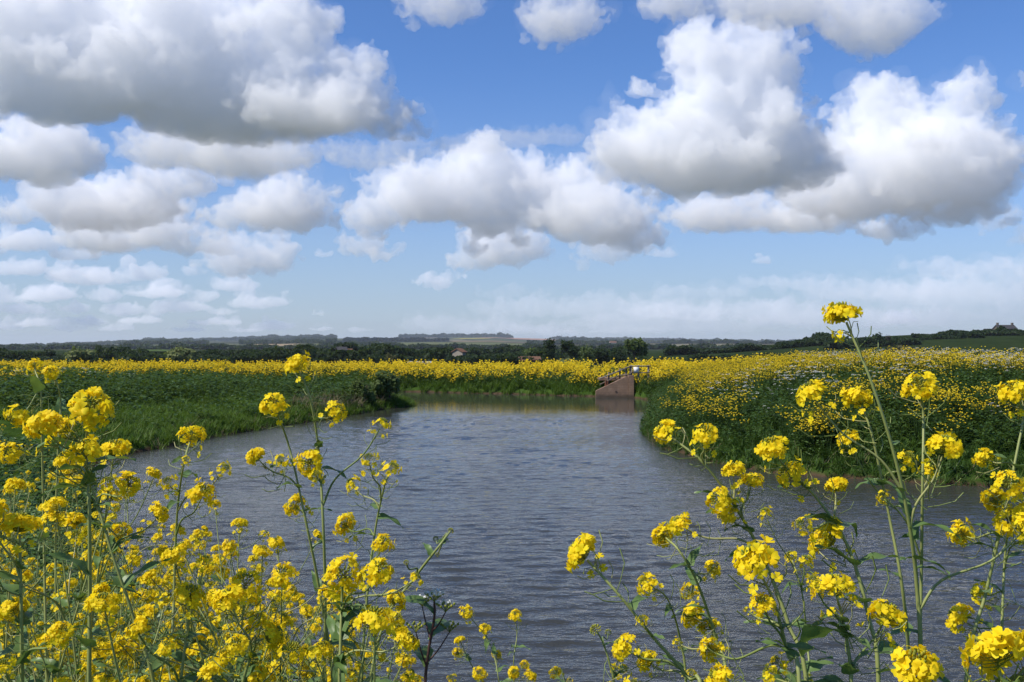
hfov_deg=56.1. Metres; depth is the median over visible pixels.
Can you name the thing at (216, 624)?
rapeseed plant
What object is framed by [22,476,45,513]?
rapeseed plant
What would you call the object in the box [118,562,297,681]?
rapeseed plant
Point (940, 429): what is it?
rapeseed plant
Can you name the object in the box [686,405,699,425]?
rapeseed plant
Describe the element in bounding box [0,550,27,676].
rapeseed plant
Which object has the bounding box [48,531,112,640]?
rapeseed plant
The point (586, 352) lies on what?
tree
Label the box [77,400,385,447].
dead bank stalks
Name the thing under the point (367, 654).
rapeseed plant
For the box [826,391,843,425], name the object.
rapeseed plant
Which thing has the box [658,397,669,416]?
rapeseed plant
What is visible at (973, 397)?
rapeseed plant
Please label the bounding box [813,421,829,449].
rapeseed plant
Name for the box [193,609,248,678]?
rapeseed plant
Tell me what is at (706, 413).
rapeseed plant
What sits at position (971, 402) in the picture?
rapeseed plant
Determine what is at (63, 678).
rapeseed plant
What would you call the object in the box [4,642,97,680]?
rapeseed plant
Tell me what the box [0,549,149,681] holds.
rapeseed plant
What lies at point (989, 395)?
rapeseed plant
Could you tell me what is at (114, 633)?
rapeseed plant
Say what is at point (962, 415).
rapeseed plant
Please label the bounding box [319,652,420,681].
rapeseed plant
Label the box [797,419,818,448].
rapeseed plant
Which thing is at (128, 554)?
rapeseed plant
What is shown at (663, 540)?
rapeseed plant
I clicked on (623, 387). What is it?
sluice
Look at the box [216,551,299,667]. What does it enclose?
rapeseed plant
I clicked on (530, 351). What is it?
tree
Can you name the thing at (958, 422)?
rapeseed plant
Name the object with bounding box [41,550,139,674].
rapeseed plant
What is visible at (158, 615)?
rapeseed plant
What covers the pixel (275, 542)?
rapeseed plant
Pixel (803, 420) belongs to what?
rapeseed plant
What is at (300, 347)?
tree
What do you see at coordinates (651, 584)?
rapeseed plant
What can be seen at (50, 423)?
rapeseed plant
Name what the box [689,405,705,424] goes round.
rapeseed plant
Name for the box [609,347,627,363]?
tree
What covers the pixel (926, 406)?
rapeseed plant
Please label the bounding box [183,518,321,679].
rapeseed plant
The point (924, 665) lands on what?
rapeseed plant
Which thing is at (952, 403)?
rapeseed plant
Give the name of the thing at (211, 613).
rapeseed plant
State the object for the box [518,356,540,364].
barn
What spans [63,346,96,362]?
tree
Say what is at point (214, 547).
rapeseed plant
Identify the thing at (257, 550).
rapeseed plant
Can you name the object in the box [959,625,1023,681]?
rapeseed plant
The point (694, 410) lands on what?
rapeseed plant
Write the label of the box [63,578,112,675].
rapeseed plant
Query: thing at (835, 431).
rapeseed plant
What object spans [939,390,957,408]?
rapeseed plant
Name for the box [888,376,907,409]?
rapeseed plant
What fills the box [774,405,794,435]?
rapeseed plant
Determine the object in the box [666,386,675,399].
rapeseed plant
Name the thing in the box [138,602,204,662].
rapeseed plant
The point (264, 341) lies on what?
woods
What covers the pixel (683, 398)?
rapeseed plant
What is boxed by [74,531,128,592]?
rapeseed plant
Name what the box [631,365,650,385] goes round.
gate frame
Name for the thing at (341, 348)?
house
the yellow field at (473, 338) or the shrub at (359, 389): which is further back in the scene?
the yellow field at (473, 338)
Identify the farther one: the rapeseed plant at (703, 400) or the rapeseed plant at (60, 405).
the rapeseed plant at (703, 400)
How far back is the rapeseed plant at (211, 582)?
3.77 m
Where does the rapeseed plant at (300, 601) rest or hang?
on the ground at (1005, 343)
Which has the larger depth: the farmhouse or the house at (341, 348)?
the farmhouse
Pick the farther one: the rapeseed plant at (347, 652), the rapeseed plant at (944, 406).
the rapeseed plant at (944, 406)
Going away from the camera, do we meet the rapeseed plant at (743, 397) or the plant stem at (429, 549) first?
the plant stem at (429, 549)
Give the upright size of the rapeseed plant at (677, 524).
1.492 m
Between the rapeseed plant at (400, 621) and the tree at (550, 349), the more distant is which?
the tree at (550, 349)
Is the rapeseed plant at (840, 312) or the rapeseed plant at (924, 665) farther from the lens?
the rapeseed plant at (840, 312)
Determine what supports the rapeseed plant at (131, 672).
on the ground at (1005, 343)
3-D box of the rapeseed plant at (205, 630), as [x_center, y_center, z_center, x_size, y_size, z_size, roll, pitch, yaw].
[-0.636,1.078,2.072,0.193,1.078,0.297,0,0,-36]
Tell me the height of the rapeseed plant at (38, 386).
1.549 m
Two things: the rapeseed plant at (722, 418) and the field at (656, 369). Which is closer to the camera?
the rapeseed plant at (722, 418)
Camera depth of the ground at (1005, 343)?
42.70 m
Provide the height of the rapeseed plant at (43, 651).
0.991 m
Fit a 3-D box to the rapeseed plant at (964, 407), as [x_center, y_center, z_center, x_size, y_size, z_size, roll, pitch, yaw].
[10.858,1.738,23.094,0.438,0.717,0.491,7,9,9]
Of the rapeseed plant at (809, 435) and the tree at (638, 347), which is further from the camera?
the tree at (638, 347)
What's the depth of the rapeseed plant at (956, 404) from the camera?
23.02 m
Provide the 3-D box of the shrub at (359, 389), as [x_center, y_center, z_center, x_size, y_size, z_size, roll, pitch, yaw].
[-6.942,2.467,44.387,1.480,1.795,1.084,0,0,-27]
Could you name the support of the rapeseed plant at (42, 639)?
on the ground at (1005, 343)
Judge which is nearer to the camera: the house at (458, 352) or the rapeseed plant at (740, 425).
the rapeseed plant at (740, 425)
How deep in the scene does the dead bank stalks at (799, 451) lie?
22.45 m
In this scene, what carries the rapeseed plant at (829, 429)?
on the ground at (1005, 343)
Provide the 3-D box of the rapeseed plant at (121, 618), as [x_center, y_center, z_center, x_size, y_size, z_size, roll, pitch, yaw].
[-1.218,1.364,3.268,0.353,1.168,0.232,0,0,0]
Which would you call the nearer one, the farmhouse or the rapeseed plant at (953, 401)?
the rapeseed plant at (953, 401)
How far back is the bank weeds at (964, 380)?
25.45 m
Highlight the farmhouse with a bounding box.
[992,323,1017,329]
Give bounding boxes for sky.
[0,0,1023,344]
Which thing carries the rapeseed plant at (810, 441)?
on the ground at (1005, 343)
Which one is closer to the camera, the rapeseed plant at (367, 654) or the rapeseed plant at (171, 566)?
the rapeseed plant at (367, 654)
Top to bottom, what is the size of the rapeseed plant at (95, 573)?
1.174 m
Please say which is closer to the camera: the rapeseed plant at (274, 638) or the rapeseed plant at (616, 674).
the rapeseed plant at (274, 638)
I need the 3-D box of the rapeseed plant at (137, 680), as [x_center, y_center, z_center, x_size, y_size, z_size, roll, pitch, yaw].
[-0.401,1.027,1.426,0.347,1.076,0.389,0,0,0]
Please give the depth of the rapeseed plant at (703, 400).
28.73 m
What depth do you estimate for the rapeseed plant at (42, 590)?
3.06 m
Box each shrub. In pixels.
[345,375,377,404]
[370,368,403,401]
[556,356,572,362]
[883,345,927,353]
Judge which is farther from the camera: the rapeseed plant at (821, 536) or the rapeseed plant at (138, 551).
the rapeseed plant at (138, 551)
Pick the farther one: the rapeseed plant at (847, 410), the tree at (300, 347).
the tree at (300, 347)
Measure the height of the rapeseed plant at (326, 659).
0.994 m
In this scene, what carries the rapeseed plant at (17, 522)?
on the ground at (1005, 343)
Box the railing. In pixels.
[599,365,630,384]
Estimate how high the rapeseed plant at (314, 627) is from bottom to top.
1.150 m
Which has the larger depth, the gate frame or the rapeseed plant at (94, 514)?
the gate frame
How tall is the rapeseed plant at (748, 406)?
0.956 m
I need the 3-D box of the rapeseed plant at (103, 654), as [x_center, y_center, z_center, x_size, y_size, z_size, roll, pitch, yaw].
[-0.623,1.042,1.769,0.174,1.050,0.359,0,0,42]
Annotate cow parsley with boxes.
[404,588,458,681]
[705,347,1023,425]
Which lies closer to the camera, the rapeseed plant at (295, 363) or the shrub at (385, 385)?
the rapeseed plant at (295, 363)
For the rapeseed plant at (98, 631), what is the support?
on the ground at (1005, 343)
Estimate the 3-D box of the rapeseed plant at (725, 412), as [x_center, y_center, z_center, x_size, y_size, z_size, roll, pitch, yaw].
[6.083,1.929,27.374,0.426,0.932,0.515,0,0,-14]
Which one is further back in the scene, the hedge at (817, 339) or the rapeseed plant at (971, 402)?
the hedge at (817, 339)
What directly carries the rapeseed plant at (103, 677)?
on the ground at (1005, 343)
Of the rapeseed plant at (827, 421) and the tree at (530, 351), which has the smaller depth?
the rapeseed plant at (827, 421)
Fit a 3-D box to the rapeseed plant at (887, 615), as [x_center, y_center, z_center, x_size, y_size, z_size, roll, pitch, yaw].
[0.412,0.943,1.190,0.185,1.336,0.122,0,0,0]
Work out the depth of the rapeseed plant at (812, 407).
23.59 m
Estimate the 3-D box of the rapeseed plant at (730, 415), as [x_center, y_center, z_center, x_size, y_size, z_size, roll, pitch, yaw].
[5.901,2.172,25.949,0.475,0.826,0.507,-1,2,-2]
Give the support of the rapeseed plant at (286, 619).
on the ground at (1005, 343)
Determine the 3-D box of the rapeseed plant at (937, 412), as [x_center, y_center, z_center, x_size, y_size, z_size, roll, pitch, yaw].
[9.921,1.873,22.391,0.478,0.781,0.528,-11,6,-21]
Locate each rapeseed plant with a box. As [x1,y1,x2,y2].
[0,357,50,681]
[0,472,95,678]
[0,474,159,681]
[0,478,107,681]
[0,487,142,681]
[0,498,78,681]
[0,518,86,597]
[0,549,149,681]
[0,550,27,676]
[0,552,133,681]
[0,564,119,678]
[0,597,54,679]
[0,603,36,681]
[0,630,94,681]
[1,532,68,681]
[1,562,46,640]
[2,471,39,550]
[3,486,32,539]
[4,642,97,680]
[5,500,30,542]
[8,573,44,678]
[9,585,100,677]
[11,569,131,681]
[12,569,84,675]
[14,436,32,465]
[16,517,66,673]
[20,386,135,681]
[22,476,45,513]
[24,557,68,680]
[24,655,114,679]
[26,438,163,681]
[32,588,159,680]
[33,479,67,552]
[33,644,129,681]
[35,621,43,633]
[41,365,90,676]
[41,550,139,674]
[42,496,113,681]
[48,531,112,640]
[52,489,93,570]
[53,449,170,681]
[53,675,71,681]
[58,503,80,560]
[60,493,144,681]
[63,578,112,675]
[68,621,113,660]
[72,662,178,681]
[74,502,156,676]
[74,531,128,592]
[74,549,124,664]
[80,487,207,680]
[80,546,194,671]
[83,591,179,681]
[85,635,217,681]
[91,672,118,681]
[97,569,335,681]
[99,595,177,675]
[101,578,187,676]
[106,589,269,681]
[109,532,145,636]
[112,597,139,678]
[113,550,190,671]
[113,568,179,680]
[115,523,186,679]
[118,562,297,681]
[121,568,274,677]
[123,553,218,681]
[123,677,145,681]
[125,519,170,618]
[127,588,222,677]
[132,560,172,642]
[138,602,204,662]
[141,538,276,681]
[141,668,166,681]
[142,540,226,668]
[150,546,330,681]
[156,589,290,681]
[159,425,233,658]
[159,553,210,598]
[159,557,232,667]
[161,531,224,679]
[163,613,361,681]
[163,635,224,681]
[179,545,337,681]
[180,544,245,657]
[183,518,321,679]
[186,559,226,654]
[188,499,270,681]
[193,603,256,677]
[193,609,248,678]
[197,583,284,681]
[204,581,261,668]
[206,554,322,664]
[211,616,261,643]
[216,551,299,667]
[216,644,295,680]
[220,535,363,681]
[245,392,332,681]
[245,561,301,681]
[254,604,352,676]
[256,646,350,681]
[262,604,385,681]
[265,587,412,681]
[270,602,314,674]
[273,645,346,681]
[277,603,364,681]
[284,351,391,681]
[284,599,329,659]
[284,602,323,681]
[285,605,323,681]
[290,592,365,681]
[300,614,373,681]
[301,645,378,677]
[308,640,335,681]
[315,552,423,681]
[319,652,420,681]
[322,597,414,681]
[332,451,402,681]
[338,611,423,681]
[339,602,384,671]
[348,605,399,681]
[355,641,391,676]
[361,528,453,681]
[381,624,410,680]
[447,636,487,681]
[458,604,518,681]
[503,609,536,681]
[548,664,575,681]
[565,530,704,681]
[589,624,637,681]
[636,571,696,681]
[648,521,732,680]
[651,419,837,681]
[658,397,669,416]
[661,401,675,418]
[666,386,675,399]
[676,389,692,418]
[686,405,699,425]
[688,401,703,427]
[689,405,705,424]
[697,389,713,418]
[697,534,825,681]
[701,404,715,422]
[703,402,720,424]
[705,395,722,414]
[708,406,722,432]
[710,397,726,420]
[714,407,730,430]
[717,392,733,413]
[718,394,730,413]
[720,406,738,428]
[721,407,740,437]
[727,386,743,406]
[728,397,742,415]
[729,394,746,422]
[731,389,745,410]
[731,414,749,440]
[744,389,756,416]
[754,435,949,681]
[756,651,833,681]
[757,505,815,680]
[762,571,907,681]
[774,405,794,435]
[785,411,804,442]
[787,416,807,444]
[789,301,1023,653]
[794,420,811,449]
[794,422,815,450]
[795,409,817,439]
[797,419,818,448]
[801,400,819,423]
[803,415,822,445]
[804,410,821,443]
[806,420,823,449]
[813,415,826,448]
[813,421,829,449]
[815,414,831,445]
[817,404,835,439]
[817,407,838,438]
[819,426,836,452]
[821,418,839,444]
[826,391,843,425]
[832,407,852,442]
[834,392,851,429]
[835,371,947,614]
[835,386,922,672]
[885,644,944,681]
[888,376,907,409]
[898,385,915,412]
[900,403,921,433]
[908,409,925,437]
[914,396,935,422]
[914,399,935,415]
[924,405,947,431]
[930,391,946,421]
[933,423,952,449]
[934,390,950,420]
[936,390,957,425]
[938,379,957,400]
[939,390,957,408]
[941,389,959,420]
[943,391,964,418]
[945,379,1023,681]
[945,396,966,424]
[945,500,1023,675]
[947,382,966,408]
[947,391,963,417]
[947,411,967,433]
[947,413,971,444]
[953,408,971,428]
[955,399,971,418]
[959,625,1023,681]
[961,397,985,428]
[964,387,981,404]
[964,398,985,424]
[966,386,981,411]
[975,400,991,426]
[981,388,1000,412]
[984,398,999,423]
[987,385,1006,415]
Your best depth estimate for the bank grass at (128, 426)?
33.33 m
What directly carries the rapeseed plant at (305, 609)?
on the ground at (1005, 343)
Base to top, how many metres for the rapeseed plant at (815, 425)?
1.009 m
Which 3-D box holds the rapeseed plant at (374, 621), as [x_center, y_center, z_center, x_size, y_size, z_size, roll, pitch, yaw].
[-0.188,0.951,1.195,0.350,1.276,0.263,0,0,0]
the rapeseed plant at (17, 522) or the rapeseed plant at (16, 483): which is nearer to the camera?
the rapeseed plant at (17, 522)
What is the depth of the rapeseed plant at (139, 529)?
5.72 m
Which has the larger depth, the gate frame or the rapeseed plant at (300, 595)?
the gate frame
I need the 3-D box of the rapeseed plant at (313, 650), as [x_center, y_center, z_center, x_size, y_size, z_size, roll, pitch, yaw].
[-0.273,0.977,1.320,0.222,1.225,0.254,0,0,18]
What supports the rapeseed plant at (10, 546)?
on the ground at (1005, 343)
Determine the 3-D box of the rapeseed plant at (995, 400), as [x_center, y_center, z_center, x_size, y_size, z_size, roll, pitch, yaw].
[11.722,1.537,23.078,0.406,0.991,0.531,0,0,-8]
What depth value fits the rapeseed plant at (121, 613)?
3.48 m
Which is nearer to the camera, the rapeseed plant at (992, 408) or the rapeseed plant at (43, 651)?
the rapeseed plant at (43, 651)
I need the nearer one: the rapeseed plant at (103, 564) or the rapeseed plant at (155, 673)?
the rapeseed plant at (155, 673)
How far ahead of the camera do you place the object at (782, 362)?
31.98 m
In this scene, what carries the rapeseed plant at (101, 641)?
on the ground at (1005, 343)
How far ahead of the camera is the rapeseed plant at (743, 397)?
28.03 m
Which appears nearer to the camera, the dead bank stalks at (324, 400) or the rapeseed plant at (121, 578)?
the rapeseed plant at (121, 578)
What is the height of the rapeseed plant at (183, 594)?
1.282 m
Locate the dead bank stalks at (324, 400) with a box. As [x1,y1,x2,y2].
[275,389,400,411]
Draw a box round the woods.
[0,332,794,349]
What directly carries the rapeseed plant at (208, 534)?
on the ground at (1005, 343)
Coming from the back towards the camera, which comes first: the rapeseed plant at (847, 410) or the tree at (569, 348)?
the tree at (569, 348)
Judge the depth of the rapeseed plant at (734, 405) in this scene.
26.96 m
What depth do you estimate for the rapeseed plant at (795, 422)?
23.13 m
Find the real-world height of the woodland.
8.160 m
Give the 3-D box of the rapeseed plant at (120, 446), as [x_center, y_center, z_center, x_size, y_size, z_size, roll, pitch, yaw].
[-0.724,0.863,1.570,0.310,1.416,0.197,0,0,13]
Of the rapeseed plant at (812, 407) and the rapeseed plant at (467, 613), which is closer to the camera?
the rapeseed plant at (467, 613)
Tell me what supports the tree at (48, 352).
on the ground at (1005, 343)
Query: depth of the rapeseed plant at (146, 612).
1.33 m
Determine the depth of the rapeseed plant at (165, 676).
1.40 m
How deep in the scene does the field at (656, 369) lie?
65.53 m
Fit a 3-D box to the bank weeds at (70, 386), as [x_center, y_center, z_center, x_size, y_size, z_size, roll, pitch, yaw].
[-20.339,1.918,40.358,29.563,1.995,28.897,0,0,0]
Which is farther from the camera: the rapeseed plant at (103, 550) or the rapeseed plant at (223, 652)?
the rapeseed plant at (103, 550)
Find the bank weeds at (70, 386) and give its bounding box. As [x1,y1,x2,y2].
[0,364,401,424]
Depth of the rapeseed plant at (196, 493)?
1.64 m
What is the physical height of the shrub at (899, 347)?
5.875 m
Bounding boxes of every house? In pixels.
[335,347,347,360]
[451,348,467,356]
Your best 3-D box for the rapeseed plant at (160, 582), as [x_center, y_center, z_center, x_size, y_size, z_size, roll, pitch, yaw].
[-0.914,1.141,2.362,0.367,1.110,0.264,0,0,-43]
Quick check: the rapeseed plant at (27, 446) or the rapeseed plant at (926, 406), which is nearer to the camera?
the rapeseed plant at (27, 446)
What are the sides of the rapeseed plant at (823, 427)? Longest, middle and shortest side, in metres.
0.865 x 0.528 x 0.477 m
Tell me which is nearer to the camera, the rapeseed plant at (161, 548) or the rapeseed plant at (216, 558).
the rapeseed plant at (161, 548)
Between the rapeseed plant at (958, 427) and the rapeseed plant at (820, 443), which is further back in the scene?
the rapeseed plant at (820, 443)
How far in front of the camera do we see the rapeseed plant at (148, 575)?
1.76 m
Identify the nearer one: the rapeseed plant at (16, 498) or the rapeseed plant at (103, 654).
the rapeseed plant at (103, 654)
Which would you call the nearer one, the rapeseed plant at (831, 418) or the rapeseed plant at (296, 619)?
the rapeseed plant at (296, 619)
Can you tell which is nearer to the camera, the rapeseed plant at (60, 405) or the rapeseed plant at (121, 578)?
the rapeseed plant at (121, 578)
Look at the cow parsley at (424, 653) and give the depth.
1.60 m
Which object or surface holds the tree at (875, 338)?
on the ground at (1005, 343)
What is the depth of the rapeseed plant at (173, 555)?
1.56 m
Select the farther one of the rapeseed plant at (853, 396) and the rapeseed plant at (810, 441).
the rapeseed plant at (810, 441)
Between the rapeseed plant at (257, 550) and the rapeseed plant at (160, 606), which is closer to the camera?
the rapeseed plant at (257, 550)
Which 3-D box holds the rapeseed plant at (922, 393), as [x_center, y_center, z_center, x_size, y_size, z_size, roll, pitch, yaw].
[0.594,0.834,1.505,0.184,1.575,0.098,0,0,0]
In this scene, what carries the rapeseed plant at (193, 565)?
on the ground at (1005, 343)
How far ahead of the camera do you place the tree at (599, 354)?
260.71 m
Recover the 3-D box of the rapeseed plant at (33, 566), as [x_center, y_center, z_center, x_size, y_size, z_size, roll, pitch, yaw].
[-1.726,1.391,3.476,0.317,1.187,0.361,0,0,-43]
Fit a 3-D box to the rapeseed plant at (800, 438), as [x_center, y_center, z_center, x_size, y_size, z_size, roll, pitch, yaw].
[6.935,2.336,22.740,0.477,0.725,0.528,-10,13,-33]
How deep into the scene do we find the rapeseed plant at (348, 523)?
1.74 m
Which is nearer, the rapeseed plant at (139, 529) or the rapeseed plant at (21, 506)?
the rapeseed plant at (139, 529)
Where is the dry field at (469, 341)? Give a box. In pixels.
[450,341,511,341]
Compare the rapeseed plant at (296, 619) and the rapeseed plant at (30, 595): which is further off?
the rapeseed plant at (296, 619)
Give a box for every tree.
[40,349,55,355]
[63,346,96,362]
[163,346,196,363]
[289,344,310,353]
[384,353,397,361]
[522,347,537,354]
[542,338,555,362]
[560,339,578,358]
[580,345,594,359]
[591,345,610,363]
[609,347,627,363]
[623,337,647,361]
[855,336,870,343]
[868,332,886,342]
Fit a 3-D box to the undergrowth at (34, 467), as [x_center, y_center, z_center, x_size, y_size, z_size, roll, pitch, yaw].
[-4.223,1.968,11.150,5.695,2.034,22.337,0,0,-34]
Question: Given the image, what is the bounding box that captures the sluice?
[596,375,633,397]
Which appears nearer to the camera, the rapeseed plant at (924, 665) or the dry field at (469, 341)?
the rapeseed plant at (924, 665)
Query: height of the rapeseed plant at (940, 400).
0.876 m
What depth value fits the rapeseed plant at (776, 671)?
1.45 m
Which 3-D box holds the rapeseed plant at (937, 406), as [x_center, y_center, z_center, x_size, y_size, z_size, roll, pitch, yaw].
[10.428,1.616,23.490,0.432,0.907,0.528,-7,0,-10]
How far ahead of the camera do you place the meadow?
969.67 m
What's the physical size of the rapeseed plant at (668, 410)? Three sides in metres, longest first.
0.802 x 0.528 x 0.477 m
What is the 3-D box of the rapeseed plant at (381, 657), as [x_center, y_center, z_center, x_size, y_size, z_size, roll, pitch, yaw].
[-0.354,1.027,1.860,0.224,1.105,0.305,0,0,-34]
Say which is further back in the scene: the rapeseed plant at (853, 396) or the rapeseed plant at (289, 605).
the rapeseed plant at (289, 605)
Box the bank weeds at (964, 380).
[639,355,1023,479]
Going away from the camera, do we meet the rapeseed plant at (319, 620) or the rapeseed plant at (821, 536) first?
the rapeseed plant at (821, 536)
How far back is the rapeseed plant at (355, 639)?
3.38 m
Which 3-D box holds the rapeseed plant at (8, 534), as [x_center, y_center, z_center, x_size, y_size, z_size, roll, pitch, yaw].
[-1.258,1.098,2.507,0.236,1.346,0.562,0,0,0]
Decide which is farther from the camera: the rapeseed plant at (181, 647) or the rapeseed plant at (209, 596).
the rapeseed plant at (209, 596)
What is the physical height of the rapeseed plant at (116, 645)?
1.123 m
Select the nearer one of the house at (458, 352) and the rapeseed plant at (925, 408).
the rapeseed plant at (925, 408)
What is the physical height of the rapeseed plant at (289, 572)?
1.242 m
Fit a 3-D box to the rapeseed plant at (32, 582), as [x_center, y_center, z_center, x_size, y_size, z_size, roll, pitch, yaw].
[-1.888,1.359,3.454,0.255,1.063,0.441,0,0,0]
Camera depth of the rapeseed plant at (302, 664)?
2.04 m
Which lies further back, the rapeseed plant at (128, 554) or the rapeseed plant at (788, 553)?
the rapeseed plant at (128, 554)
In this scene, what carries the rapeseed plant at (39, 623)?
on the ground at (1005, 343)
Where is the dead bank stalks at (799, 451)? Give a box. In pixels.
[641,393,1006,484]
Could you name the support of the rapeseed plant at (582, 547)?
on the ground at (1005, 343)
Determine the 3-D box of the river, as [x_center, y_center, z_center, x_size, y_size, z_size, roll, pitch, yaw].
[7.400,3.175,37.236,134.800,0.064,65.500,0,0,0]
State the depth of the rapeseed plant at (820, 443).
22.72 m
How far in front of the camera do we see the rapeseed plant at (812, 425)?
22.72 m
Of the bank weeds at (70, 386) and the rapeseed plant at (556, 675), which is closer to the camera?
the rapeseed plant at (556, 675)
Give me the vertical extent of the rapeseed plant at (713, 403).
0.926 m
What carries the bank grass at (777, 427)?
on the ground at (1005, 343)
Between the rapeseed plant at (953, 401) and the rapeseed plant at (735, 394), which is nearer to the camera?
the rapeseed plant at (953, 401)
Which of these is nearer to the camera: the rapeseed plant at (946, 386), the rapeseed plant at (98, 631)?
the rapeseed plant at (98, 631)
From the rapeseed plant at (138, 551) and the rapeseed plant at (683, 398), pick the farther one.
the rapeseed plant at (683, 398)
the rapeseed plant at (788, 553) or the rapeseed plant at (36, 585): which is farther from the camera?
the rapeseed plant at (36, 585)
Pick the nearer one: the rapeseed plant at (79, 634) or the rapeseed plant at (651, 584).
the rapeseed plant at (651, 584)
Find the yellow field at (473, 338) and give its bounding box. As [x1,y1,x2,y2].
[456,338,490,338]
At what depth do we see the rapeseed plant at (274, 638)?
1.22 m
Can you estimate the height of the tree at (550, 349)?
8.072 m
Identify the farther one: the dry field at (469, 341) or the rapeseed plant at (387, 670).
the dry field at (469, 341)
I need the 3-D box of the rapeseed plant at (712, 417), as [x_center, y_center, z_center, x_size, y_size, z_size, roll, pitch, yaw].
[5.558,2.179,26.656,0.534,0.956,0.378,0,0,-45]
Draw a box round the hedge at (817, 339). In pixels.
[640,325,1023,364]
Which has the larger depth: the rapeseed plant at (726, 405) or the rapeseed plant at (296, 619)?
the rapeseed plant at (726, 405)
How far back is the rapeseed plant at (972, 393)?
23.85 m
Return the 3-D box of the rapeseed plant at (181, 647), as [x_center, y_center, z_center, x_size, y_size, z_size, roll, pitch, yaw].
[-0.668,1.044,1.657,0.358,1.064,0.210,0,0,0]
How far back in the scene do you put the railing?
55.39 m
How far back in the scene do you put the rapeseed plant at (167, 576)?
1.95 m
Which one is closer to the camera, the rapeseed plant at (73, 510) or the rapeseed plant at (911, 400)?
the rapeseed plant at (73, 510)
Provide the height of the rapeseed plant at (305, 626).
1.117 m
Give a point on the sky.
(537, 169)
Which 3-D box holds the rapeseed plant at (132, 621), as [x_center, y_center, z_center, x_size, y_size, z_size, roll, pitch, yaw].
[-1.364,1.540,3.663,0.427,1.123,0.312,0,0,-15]
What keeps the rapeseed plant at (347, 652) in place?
on the ground at (1005, 343)
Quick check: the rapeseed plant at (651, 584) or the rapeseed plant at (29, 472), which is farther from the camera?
the rapeseed plant at (29, 472)
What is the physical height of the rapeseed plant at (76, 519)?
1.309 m
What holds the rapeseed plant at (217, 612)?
on the ground at (1005, 343)
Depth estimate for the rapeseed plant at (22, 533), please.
3.49 m
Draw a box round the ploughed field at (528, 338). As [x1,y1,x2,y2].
[508,338,550,339]
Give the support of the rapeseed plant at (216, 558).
on the ground at (1005, 343)
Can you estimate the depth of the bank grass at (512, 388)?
60.06 m
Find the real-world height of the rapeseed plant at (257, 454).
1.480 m
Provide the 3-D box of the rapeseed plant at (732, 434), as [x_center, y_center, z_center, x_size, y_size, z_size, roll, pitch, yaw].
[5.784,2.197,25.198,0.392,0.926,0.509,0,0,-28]
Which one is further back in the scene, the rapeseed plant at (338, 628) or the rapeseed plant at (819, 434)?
the rapeseed plant at (819, 434)
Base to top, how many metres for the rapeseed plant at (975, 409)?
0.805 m
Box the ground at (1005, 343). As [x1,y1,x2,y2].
[0,335,1023,486]
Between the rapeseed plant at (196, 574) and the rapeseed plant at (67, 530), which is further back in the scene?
the rapeseed plant at (67, 530)
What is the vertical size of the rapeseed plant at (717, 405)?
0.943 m
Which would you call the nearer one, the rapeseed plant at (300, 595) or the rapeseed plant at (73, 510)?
the rapeseed plant at (300, 595)
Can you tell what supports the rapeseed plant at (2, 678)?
on the ground at (1005, 343)
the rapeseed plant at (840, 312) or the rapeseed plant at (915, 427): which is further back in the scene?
the rapeseed plant at (915, 427)
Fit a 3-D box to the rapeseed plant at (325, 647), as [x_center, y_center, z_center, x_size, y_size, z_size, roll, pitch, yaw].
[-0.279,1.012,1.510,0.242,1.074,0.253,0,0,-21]
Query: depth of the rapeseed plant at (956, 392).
23.48 m
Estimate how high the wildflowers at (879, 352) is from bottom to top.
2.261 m
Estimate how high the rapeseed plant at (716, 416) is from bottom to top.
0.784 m
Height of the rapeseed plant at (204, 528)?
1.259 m
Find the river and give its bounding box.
[93,392,1023,681]
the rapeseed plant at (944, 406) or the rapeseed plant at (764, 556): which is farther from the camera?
the rapeseed plant at (944, 406)
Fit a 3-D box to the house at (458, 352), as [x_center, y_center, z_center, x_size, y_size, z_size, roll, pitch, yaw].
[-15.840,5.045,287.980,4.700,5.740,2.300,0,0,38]
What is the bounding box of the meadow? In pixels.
[131,349,170,350]
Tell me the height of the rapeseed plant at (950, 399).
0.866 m
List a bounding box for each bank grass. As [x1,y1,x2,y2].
[0,385,418,455]
[114,371,667,395]
[636,380,1023,486]
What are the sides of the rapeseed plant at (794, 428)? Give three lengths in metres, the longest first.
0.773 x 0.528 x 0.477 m
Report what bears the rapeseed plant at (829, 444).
on the ground at (1005, 343)
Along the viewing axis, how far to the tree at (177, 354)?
260.40 m
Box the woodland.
[0,342,664,364]
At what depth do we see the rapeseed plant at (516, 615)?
3.18 m

